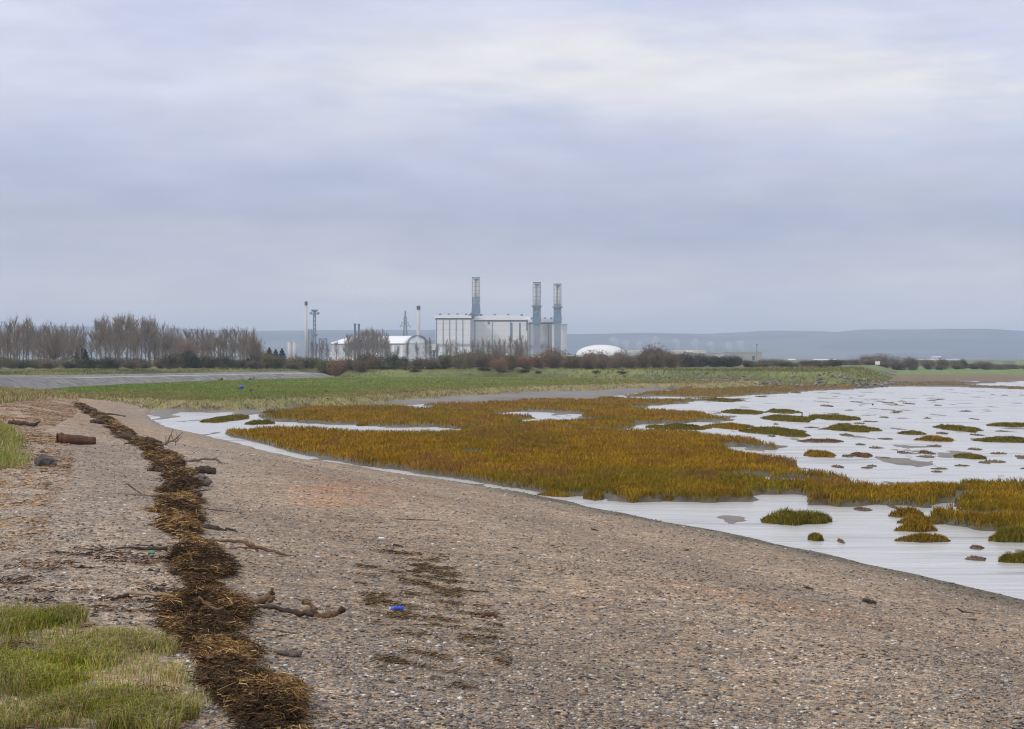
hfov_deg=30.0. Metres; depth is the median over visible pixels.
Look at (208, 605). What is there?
driftwood branch
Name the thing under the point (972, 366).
bush
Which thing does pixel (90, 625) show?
dead stems
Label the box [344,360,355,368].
bush
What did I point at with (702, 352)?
warehouse
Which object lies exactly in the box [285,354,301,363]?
bush
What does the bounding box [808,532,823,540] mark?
grass islet
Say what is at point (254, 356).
bush
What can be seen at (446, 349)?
bare tree
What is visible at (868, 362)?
bush
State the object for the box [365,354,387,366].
bush
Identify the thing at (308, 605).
forked driftwood
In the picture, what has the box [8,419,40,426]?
driftwood branch
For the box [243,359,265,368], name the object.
bush
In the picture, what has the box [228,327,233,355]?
bare tree
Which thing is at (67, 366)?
bush
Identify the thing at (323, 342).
bare tree
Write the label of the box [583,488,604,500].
grass islet
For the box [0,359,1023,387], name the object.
ground
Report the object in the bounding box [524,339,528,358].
bare tree
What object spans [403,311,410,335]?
electricity pylon
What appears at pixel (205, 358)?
bush
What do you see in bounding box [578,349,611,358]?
bush
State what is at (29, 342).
bare tree
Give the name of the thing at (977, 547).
grass islet
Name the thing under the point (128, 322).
bare tree
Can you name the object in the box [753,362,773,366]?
bush
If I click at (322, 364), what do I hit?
bush
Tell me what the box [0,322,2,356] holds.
bare tree
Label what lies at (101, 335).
bare tree
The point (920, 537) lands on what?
grass islet
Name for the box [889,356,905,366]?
bush
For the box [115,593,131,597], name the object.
driftwood clump
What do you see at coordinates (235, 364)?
bush
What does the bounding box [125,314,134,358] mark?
bare tree
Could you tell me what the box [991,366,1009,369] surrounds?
bush
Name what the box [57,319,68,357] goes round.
bare tree
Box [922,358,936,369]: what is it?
bush
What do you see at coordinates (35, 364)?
bush
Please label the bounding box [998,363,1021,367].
bush
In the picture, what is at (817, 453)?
grass islet
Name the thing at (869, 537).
water
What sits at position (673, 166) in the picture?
sky
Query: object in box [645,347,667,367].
bush
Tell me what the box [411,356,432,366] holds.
bush
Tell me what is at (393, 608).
plastic bottle
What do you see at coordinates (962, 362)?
bush
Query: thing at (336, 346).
bare tree
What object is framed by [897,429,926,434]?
grass islet
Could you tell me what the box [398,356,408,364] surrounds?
bush
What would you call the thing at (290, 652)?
stone
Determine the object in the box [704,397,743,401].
grass islet
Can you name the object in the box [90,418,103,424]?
driftwood log
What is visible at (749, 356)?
warehouse
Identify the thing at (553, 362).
bush
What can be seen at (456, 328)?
power station hall
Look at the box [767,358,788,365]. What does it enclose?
bush
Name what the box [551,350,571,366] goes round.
bush
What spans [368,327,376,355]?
bare tree
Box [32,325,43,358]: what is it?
bare tree
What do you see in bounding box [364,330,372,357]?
bare tree
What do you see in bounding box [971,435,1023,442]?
grass islet
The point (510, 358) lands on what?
bush
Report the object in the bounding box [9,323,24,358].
bare tree
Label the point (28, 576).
seaweed strands
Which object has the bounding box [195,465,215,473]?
driftwood log
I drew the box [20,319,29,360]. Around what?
bare tree
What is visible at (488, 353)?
bush
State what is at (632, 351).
warehouse
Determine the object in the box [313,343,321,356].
bare tree
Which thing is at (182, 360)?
bush
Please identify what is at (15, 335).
bare tree
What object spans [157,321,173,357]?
bare tree
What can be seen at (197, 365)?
bush
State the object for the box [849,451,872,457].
grass islet
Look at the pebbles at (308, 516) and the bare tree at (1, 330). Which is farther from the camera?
the bare tree at (1, 330)
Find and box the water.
[147,381,1023,599]
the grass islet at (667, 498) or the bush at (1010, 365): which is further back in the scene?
the bush at (1010, 365)
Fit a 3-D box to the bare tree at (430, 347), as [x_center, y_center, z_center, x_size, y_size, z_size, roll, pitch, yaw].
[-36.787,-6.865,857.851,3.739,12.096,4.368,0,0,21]
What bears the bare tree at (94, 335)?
on the ground at (890, 371)
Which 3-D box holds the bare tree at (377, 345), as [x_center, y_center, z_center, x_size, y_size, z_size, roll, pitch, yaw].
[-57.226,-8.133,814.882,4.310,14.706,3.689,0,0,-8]
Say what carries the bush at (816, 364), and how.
on the ground at (890, 371)
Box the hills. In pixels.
[0,325,1023,358]
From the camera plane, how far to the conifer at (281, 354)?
599.41 m
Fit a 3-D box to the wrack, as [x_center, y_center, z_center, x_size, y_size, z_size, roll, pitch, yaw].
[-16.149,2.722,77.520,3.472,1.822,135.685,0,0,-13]
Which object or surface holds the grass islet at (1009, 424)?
on the mudflat
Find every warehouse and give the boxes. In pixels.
[429,340,435,359]
[627,350,642,357]
[670,350,705,360]
[706,352,724,357]
[725,352,761,360]
[917,359,961,359]
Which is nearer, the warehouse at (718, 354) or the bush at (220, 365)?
the bush at (220, 365)
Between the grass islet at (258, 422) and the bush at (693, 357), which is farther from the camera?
the bush at (693, 357)
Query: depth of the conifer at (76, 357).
439.29 m
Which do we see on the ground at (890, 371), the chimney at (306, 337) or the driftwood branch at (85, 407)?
the chimney at (306, 337)
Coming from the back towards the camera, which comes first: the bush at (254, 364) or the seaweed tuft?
the bush at (254, 364)
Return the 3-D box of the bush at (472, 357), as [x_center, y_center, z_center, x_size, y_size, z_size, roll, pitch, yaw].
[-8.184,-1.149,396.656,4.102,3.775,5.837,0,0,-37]
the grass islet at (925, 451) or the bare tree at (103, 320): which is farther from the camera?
the bare tree at (103, 320)
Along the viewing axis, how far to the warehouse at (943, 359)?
2406.98 m
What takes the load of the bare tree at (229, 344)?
on the ground at (890, 371)
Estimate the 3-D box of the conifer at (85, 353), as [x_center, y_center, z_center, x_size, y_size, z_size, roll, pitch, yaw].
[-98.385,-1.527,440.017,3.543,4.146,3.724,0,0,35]
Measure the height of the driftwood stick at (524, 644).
0.047 m
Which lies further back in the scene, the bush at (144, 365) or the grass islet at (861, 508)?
the bush at (144, 365)
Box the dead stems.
[0,620,194,728]
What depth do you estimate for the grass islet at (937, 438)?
96.76 m
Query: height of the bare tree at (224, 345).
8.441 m
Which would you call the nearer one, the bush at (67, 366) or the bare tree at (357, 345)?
the bush at (67, 366)
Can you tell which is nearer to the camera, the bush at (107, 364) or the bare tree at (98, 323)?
the bush at (107, 364)
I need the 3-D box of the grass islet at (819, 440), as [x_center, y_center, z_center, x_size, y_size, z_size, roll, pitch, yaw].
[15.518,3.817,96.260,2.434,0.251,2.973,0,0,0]
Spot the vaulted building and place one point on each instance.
(395, 341)
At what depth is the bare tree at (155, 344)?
532.11 m
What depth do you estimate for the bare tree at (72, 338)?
466.69 m
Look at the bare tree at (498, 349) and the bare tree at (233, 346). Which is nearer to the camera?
the bare tree at (233, 346)
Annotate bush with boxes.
[0,359,9,368]
[1,357,20,368]
[10,362,30,368]
[28,360,42,368]
[32,357,52,361]
[38,359,61,368]
[50,359,62,367]
[58,362,74,368]
[61,358,77,366]
[76,358,99,368]
[93,355,121,368]
[113,361,122,368]
[115,357,132,367]
[122,359,142,368]
[128,358,147,363]
[137,361,153,367]
[151,356,167,367]
[158,355,181,368]
[165,354,186,367]
[175,349,198,367]
[176,353,201,367]
[182,360,204,367]
[193,355,218,367]
[197,354,210,363]
[210,359,239,368]
[215,353,233,368]
[230,359,251,368]
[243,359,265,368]
[246,353,259,361]
[258,353,273,368]
[267,359,287,368]
[272,354,286,366]
[283,361,304,368]
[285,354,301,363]
[294,356,312,365]
[298,358,318,367]
[314,357,330,372]
[319,368,331,374]
[326,356,349,376]
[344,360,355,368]
[350,357,370,371]
[356,352,373,363]
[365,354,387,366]
[370,355,386,365]
[381,349,399,365]
[387,358,403,366]
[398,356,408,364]
[400,360,415,367]
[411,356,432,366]
[421,358,441,368]
[434,352,453,368]
[448,353,471,368]
[461,352,476,368]
[465,350,480,367]
[469,348,505,367]
[473,352,496,367]
[485,353,504,367]
[489,356,510,371]
[503,352,518,370]
[516,356,533,367]
[517,353,533,369]
[528,353,546,368]
[539,348,557,363]
[539,349,563,368]
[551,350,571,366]
[558,357,580,367]
[565,356,584,367]
[577,352,601,368]
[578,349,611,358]
[590,355,615,368]
[596,351,613,359]
[603,358,621,367]
[609,353,630,366]
[611,348,628,359]
[619,355,642,367]
[631,350,652,367]
[640,345,653,367]
[645,343,673,367]
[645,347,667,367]
[654,347,669,366]
[661,351,684,367]
[677,350,708,366]
[677,354,694,366]
[689,356,709,366]
[700,356,725,366]
[707,353,721,364]
[716,354,745,366]
[741,360,755,366]
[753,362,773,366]
[756,358,773,365]
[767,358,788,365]
[776,359,797,366]
[798,360,815,365]
[809,360,824,364]
[813,363,831,366]
[822,358,842,366]
[846,358,861,363]
[856,354,878,364]
[857,357,888,364]
[872,353,891,365]
[879,362,891,367]
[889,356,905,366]
[889,361,907,369]
[899,357,920,367]
[902,356,919,369]
[917,358,936,367]
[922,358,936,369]
[932,363,947,369]
[934,357,951,368]
[949,363,966,368]
[957,358,967,368]
[967,362,980,368]
[975,360,998,369]
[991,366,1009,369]
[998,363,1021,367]
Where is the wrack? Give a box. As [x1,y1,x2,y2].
[72,401,320,728]
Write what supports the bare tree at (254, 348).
on the ground at (890, 371)
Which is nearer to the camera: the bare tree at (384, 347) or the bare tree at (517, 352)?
the bare tree at (517, 352)
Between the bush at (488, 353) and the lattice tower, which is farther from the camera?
the lattice tower
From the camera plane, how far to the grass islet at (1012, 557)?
39.25 m
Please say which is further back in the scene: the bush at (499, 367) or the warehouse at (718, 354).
the warehouse at (718, 354)
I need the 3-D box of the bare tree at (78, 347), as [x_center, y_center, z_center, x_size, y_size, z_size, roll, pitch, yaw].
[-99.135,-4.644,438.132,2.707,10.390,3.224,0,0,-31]
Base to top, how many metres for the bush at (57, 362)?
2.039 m
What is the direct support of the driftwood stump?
on the beach
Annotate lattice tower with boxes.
[309,309,319,359]
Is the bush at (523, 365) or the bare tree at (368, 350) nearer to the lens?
the bush at (523, 365)
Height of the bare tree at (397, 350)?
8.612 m
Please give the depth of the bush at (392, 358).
349.74 m
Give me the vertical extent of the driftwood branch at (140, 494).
0.238 m
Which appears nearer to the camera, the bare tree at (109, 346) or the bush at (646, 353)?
the bush at (646, 353)
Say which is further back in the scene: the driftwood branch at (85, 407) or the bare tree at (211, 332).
the bare tree at (211, 332)
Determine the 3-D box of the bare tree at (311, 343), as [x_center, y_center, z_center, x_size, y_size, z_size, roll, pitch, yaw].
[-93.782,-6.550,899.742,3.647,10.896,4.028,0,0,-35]
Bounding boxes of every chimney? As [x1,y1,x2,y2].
[305,301,307,359]
[417,306,419,334]
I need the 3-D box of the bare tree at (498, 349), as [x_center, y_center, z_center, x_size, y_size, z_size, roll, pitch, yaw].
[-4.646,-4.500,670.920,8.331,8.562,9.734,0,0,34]
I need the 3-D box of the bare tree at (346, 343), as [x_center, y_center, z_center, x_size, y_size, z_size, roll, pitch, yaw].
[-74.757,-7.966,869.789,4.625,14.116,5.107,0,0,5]
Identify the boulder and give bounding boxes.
[34,454,56,466]
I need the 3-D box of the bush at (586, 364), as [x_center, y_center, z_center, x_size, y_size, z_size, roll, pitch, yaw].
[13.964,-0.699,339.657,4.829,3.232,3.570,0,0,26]
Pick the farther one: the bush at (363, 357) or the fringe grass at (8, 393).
the bush at (363, 357)
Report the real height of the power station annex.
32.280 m
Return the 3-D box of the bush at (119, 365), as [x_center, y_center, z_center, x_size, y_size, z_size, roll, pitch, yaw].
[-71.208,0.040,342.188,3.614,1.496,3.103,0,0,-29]
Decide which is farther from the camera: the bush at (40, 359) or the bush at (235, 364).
the bush at (40, 359)
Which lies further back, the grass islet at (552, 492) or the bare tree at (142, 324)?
the bare tree at (142, 324)
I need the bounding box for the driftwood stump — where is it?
[189,472,212,485]
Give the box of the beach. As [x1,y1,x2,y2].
[0,394,1023,728]
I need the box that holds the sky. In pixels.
[0,0,1023,333]
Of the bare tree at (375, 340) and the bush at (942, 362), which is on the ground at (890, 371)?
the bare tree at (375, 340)
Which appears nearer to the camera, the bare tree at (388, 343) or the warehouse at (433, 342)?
the bare tree at (388, 343)
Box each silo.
[287,342,291,359]
[293,342,296,358]
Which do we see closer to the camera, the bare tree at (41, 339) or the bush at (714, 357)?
the bush at (714, 357)
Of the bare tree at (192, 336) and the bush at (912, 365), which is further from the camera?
the bush at (912, 365)
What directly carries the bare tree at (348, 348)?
on the ground at (890, 371)
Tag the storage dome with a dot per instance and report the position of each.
(610, 348)
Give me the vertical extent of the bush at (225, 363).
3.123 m
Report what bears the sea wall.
on the meadow
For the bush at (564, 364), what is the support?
on the ground at (890, 371)
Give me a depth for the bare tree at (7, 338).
455.91 m
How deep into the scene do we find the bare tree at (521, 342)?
938.05 m
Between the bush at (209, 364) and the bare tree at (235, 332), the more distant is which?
the bare tree at (235, 332)
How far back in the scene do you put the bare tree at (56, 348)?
399.66 m
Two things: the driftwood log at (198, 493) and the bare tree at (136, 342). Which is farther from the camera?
the bare tree at (136, 342)
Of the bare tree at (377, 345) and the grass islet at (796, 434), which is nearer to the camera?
the grass islet at (796, 434)
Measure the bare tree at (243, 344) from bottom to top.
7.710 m
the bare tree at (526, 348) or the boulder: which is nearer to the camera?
the boulder
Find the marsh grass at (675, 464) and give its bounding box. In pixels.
[225,381,1023,528]
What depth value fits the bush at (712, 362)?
399.23 m
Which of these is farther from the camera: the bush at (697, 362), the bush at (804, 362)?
the bush at (804, 362)
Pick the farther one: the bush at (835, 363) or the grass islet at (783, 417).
the bush at (835, 363)
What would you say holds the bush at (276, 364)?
on the ground at (890, 371)
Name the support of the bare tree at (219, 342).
on the ground at (890, 371)
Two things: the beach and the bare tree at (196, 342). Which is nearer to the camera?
the beach
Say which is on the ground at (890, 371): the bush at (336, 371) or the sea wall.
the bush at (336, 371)
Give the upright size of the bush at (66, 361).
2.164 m
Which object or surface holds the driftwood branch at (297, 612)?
on the beach
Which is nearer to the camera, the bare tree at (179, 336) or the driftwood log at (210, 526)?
the driftwood log at (210, 526)
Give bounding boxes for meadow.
[58,361,1023,410]
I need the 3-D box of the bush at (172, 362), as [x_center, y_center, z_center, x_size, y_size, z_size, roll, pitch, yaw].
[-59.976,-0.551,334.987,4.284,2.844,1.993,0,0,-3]
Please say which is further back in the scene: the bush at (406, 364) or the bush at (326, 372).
the bush at (406, 364)
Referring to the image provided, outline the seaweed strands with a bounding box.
[0,541,181,612]
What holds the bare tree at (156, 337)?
on the ground at (890, 371)
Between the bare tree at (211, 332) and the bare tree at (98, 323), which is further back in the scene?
the bare tree at (211, 332)
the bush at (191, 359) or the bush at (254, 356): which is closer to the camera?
the bush at (191, 359)
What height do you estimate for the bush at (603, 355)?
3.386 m
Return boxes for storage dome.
[576,345,625,358]
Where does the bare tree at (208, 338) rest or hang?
on the ground at (890, 371)
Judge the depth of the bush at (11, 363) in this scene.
351.82 m
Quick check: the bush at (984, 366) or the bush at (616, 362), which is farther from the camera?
the bush at (984, 366)
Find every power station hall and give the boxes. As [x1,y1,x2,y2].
[434,313,471,360]
[473,314,529,360]
[526,317,553,355]
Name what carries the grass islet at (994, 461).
in the water
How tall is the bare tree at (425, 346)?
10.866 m
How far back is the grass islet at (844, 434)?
103.75 m
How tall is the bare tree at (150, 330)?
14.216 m
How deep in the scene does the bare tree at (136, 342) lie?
456.99 m
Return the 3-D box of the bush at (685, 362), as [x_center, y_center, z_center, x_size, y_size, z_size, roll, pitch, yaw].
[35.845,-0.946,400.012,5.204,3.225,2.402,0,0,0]
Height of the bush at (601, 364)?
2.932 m
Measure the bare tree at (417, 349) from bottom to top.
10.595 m
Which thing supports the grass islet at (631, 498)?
on the mudflat
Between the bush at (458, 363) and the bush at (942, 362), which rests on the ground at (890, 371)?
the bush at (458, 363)
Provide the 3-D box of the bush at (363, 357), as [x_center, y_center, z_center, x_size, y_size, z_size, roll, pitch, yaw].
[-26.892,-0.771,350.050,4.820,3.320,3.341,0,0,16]
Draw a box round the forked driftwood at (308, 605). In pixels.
[301,599,345,617]
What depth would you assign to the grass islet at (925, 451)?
84.20 m
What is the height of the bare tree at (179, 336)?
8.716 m
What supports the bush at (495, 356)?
on the ground at (890, 371)
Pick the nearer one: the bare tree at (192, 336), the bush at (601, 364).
the bush at (601, 364)
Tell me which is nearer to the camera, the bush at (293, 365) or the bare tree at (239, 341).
the bush at (293, 365)
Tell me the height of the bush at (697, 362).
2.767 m
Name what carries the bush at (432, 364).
on the ground at (890, 371)
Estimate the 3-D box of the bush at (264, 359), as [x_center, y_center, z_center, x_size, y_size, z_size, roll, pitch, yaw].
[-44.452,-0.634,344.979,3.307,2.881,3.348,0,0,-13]
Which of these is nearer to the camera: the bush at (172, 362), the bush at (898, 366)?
the bush at (172, 362)
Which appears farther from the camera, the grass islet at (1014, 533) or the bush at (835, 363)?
the bush at (835, 363)
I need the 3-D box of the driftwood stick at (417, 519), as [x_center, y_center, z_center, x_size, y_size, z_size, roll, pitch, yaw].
[-1.661,2.727,33.599,0.831,0.040,0.021,0,0,0]
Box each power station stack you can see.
[472,277,479,316]
[532,282,541,355]
[552,284,562,355]
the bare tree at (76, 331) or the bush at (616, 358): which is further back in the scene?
the bare tree at (76, 331)
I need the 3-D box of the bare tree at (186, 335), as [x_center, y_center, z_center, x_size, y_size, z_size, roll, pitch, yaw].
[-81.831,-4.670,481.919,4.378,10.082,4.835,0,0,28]
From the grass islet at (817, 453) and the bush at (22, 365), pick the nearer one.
the grass islet at (817, 453)
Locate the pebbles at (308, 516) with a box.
[228,507,1023,728]
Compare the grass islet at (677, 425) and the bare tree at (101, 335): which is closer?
the grass islet at (677, 425)
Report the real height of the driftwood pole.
0.055 m
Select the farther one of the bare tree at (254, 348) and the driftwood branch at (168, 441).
the bare tree at (254, 348)
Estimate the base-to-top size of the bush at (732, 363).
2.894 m
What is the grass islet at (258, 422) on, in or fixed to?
in the water
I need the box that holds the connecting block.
[469,312,473,349]
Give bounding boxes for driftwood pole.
[126,591,171,595]
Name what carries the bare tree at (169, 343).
on the ground at (890, 371)
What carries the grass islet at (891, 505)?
on the mudflat
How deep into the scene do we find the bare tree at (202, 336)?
466.97 m
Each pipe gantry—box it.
[308,329,312,357]
[319,338,326,360]
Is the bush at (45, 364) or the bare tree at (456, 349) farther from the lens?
the bare tree at (456, 349)
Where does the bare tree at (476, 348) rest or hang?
on the ground at (890, 371)
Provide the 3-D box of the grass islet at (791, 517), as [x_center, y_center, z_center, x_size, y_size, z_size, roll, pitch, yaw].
[7.279,3.874,49.193,2.132,0.448,2.010,0,0,-36]
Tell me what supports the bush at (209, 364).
on the ground at (890, 371)
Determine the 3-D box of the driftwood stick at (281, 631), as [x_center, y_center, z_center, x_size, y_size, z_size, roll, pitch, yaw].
[-1.990,2.304,16.505,0.308,0.046,0.023,0,0,0]
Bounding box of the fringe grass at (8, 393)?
[0,386,84,403]
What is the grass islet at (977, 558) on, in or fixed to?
on the mudflat
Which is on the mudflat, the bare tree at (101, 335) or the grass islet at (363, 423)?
the grass islet at (363, 423)
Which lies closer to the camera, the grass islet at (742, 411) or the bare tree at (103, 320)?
the grass islet at (742, 411)
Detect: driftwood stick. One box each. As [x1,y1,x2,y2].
[204,508,231,511]
[264,629,298,633]
[398,518,438,520]
[406,569,420,572]
[505,642,538,645]
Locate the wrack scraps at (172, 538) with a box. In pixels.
[62,408,314,721]
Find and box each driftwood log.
[55,432,95,444]
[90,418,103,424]
[117,433,161,443]
[191,489,210,496]
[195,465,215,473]
[200,523,226,530]
[862,598,876,603]
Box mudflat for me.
[148,380,1023,553]
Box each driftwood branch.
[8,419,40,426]
[81,406,125,416]
[117,483,159,496]
[120,546,167,550]
[154,430,182,445]
[186,458,227,463]
[198,596,223,610]
[213,539,295,556]
[253,605,313,616]
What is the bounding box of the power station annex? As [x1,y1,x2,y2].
[551,324,567,354]
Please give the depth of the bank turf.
13.27 m
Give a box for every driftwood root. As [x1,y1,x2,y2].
[250,587,274,603]
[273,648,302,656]
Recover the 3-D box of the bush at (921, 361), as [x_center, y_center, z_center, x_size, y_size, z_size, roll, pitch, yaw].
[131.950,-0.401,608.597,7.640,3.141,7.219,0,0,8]
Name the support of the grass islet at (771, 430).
on the mudflat
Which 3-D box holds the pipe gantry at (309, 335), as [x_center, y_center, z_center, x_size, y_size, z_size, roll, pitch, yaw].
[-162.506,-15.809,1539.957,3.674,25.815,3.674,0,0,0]
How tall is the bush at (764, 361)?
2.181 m
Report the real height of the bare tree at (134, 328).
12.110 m
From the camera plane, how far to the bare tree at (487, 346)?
930.47 m
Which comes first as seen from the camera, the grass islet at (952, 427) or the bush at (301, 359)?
the grass islet at (952, 427)
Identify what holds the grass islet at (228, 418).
on the mudflat
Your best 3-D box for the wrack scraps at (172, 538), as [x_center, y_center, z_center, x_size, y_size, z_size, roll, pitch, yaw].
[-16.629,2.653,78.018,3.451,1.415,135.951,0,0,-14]
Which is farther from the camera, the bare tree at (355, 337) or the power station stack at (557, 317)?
the power station stack at (557, 317)
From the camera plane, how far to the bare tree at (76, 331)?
530.29 m
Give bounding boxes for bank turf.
[0,597,218,728]
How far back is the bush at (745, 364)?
399.25 m
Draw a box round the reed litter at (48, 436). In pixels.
[0,397,78,549]
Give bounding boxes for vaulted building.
[331,335,426,360]
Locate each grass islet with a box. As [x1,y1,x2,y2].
[200,413,248,422]
[244,419,274,424]
[356,421,368,425]
[537,487,576,496]
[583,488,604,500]
[626,493,641,502]
[645,422,711,429]
[662,493,674,500]
[703,421,753,429]
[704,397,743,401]
[721,408,766,414]
[738,425,805,434]
[759,507,832,525]
[761,414,816,421]
[765,408,802,413]
[780,431,810,436]
[798,437,843,442]
[803,448,835,457]
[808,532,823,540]
[809,413,861,420]
[819,422,881,431]
[831,465,844,467]
[839,433,853,436]
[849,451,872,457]
[853,506,871,510]
[887,503,898,508]
[888,504,923,517]
[894,518,937,531]
[894,532,950,542]
[896,513,942,524]
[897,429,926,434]
[897,450,910,453]
[914,434,954,441]
[915,455,934,457]
[918,449,935,454]
[932,424,983,432]
[953,452,986,458]
[965,555,986,560]
[969,545,983,549]
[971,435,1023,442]
[985,459,1005,462]
[986,422,1023,426]
[988,524,1023,542]
[998,550,1023,562]
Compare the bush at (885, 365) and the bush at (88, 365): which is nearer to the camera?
the bush at (88, 365)
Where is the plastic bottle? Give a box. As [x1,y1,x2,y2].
[389,606,403,610]
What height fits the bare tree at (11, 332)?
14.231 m
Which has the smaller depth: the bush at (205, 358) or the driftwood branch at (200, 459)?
the driftwood branch at (200, 459)
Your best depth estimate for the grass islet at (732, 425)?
115.29 m
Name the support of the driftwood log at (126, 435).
on the beach
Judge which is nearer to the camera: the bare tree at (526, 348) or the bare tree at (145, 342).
the bare tree at (145, 342)
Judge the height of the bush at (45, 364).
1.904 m
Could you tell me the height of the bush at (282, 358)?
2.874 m
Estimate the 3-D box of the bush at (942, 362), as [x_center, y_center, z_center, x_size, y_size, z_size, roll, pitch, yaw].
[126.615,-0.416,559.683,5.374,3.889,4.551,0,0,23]
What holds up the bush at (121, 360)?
on the ground at (890, 371)
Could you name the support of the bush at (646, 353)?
on the ground at (890, 371)
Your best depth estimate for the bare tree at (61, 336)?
458.91 m
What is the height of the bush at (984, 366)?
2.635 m
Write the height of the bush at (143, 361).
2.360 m
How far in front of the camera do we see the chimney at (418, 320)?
1498.78 m
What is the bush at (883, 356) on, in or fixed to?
on the ground at (890, 371)
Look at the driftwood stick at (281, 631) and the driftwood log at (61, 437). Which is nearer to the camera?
the driftwood stick at (281, 631)
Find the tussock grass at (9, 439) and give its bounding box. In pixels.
[0,419,34,470]
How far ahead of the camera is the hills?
6408.61 m
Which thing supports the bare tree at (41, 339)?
on the ground at (890, 371)
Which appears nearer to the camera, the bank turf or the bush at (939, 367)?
the bank turf
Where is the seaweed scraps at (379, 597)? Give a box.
[353,548,514,690]
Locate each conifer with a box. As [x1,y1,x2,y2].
[72,346,85,365]
[81,349,88,358]
[278,348,286,362]
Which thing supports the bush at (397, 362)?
on the ground at (890, 371)
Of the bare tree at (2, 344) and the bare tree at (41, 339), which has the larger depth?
the bare tree at (2, 344)
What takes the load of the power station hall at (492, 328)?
on the ground at (890, 371)
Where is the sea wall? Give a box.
[0,371,332,389]
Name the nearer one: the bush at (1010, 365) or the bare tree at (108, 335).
the bare tree at (108, 335)
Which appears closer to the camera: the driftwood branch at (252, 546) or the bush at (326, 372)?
the driftwood branch at (252, 546)
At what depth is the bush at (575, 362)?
345.86 m
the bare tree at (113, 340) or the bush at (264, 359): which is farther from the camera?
the bare tree at (113, 340)
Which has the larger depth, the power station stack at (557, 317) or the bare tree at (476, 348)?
the power station stack at (557, 317)
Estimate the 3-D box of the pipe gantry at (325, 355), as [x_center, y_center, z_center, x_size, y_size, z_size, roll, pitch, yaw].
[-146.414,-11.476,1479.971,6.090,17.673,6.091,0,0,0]
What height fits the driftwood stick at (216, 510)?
0.064 m
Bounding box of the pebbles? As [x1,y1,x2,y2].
[0,427,1023,728]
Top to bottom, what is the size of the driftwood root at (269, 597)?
0.174 m
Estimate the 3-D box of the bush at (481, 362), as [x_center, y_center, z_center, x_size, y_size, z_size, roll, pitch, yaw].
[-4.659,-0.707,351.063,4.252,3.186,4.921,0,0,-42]
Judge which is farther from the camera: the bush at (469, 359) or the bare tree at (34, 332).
the bare tree at (34, 332)
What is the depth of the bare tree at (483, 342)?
876.65 m
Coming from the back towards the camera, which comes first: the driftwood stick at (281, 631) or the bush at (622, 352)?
the bush at (622, 352)
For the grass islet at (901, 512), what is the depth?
50.49 m
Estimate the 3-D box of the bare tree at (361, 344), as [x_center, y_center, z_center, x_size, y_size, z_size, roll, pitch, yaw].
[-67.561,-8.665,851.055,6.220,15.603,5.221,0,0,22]
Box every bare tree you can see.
[0,319,16,357]
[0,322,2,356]
[0,328,6,357]
[6,313,27,357]
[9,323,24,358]
[11,320,21,358]
[20,315,33,360]
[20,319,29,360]
[25,317,36,359]
[27,319,36,358]
[28,324,84,361]
[28,327,40,360]
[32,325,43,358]
[35,326,43,358]
[41,320,52,360]
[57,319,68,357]
[58,326,65,359]
[59,328,70,360]
[67,325,77,358]
[67,327,76,356]
[72,325,79,351]
[73,325,85,362]
[80,322,88,348]
[85,332,97,358]
[88,317,107,353]
[89,317,110,359]
[90,319,98,357]
[102,312,109,357]
[102,324,114,357]
[103,318,113,357]
[108,314,131,361]
[109,315,125,359]
[109,321,121,357]
[117,313,135,357]
[120,313,125,359]
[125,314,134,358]
[125,314,143,359]
[127,320,144,357]
[127,323,143,358]
[139,316,145,359]
[140,313,160,362]
[140,318,157,359]
[143,317,147,358]
[144,322,161,363]
[150,318,160,353]
[152,328,162,356]
[155,325,179,355]
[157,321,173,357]
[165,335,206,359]
[167,326,179,355]
[177,333,184,354]
[181,328,192,349]
[188,328,195,346]
[193,328,200,355]
[197,327,210,357]
[198,330,204,357]
[200,337,212,357]
[205,327,212,355]
[205,330,217,357]
[210,332,217,357]
[210,335,225,356]
[214,329,225,357]
[217,327,235,357]
[219,332,228,355]
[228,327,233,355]
[228,336,238,358]
[230,326,248,359]
[230,327,237,359]
[238,338,249,359]
[241,325,250,356]
[241,330,267,359]
[309,339,314,357]
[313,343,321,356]
[319,337,324,359]
[324,343,329,360]
[333,341,339,359]
[342,335,350,359]
[344,336,355,357]
[346,335,356,359]
[349,333,358,358]
[355,332,361,356]
[356,330,365,354]
[360,328,368,352]
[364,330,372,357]
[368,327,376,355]
[372,328,379,355]
[374,330,382,354]
[378,329,388,360]
[381,330,389,361]
[386,335,390,359]
[395,345,400,356]
[404,341,410,357]
[414,341,419,356]
[422,339,428,358]
[427,338,432,357]
[443,338,450,354]
[448,339,453,355]
[452,342,457,355]
[469,339,475,353]
[474,338,480,352]
[480,338,484,352]
[485,341,491,354]
[487,340,509,357]
[507,336,513,353]
[507,339,528,358]
[519,335,523,353]
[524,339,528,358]
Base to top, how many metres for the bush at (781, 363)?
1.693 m
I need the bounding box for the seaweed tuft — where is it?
[471,611,496,618]
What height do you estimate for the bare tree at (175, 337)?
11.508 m
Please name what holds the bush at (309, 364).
on the ground at (890, 371)
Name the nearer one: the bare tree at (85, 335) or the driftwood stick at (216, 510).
the driftwood stick at (216, 510)

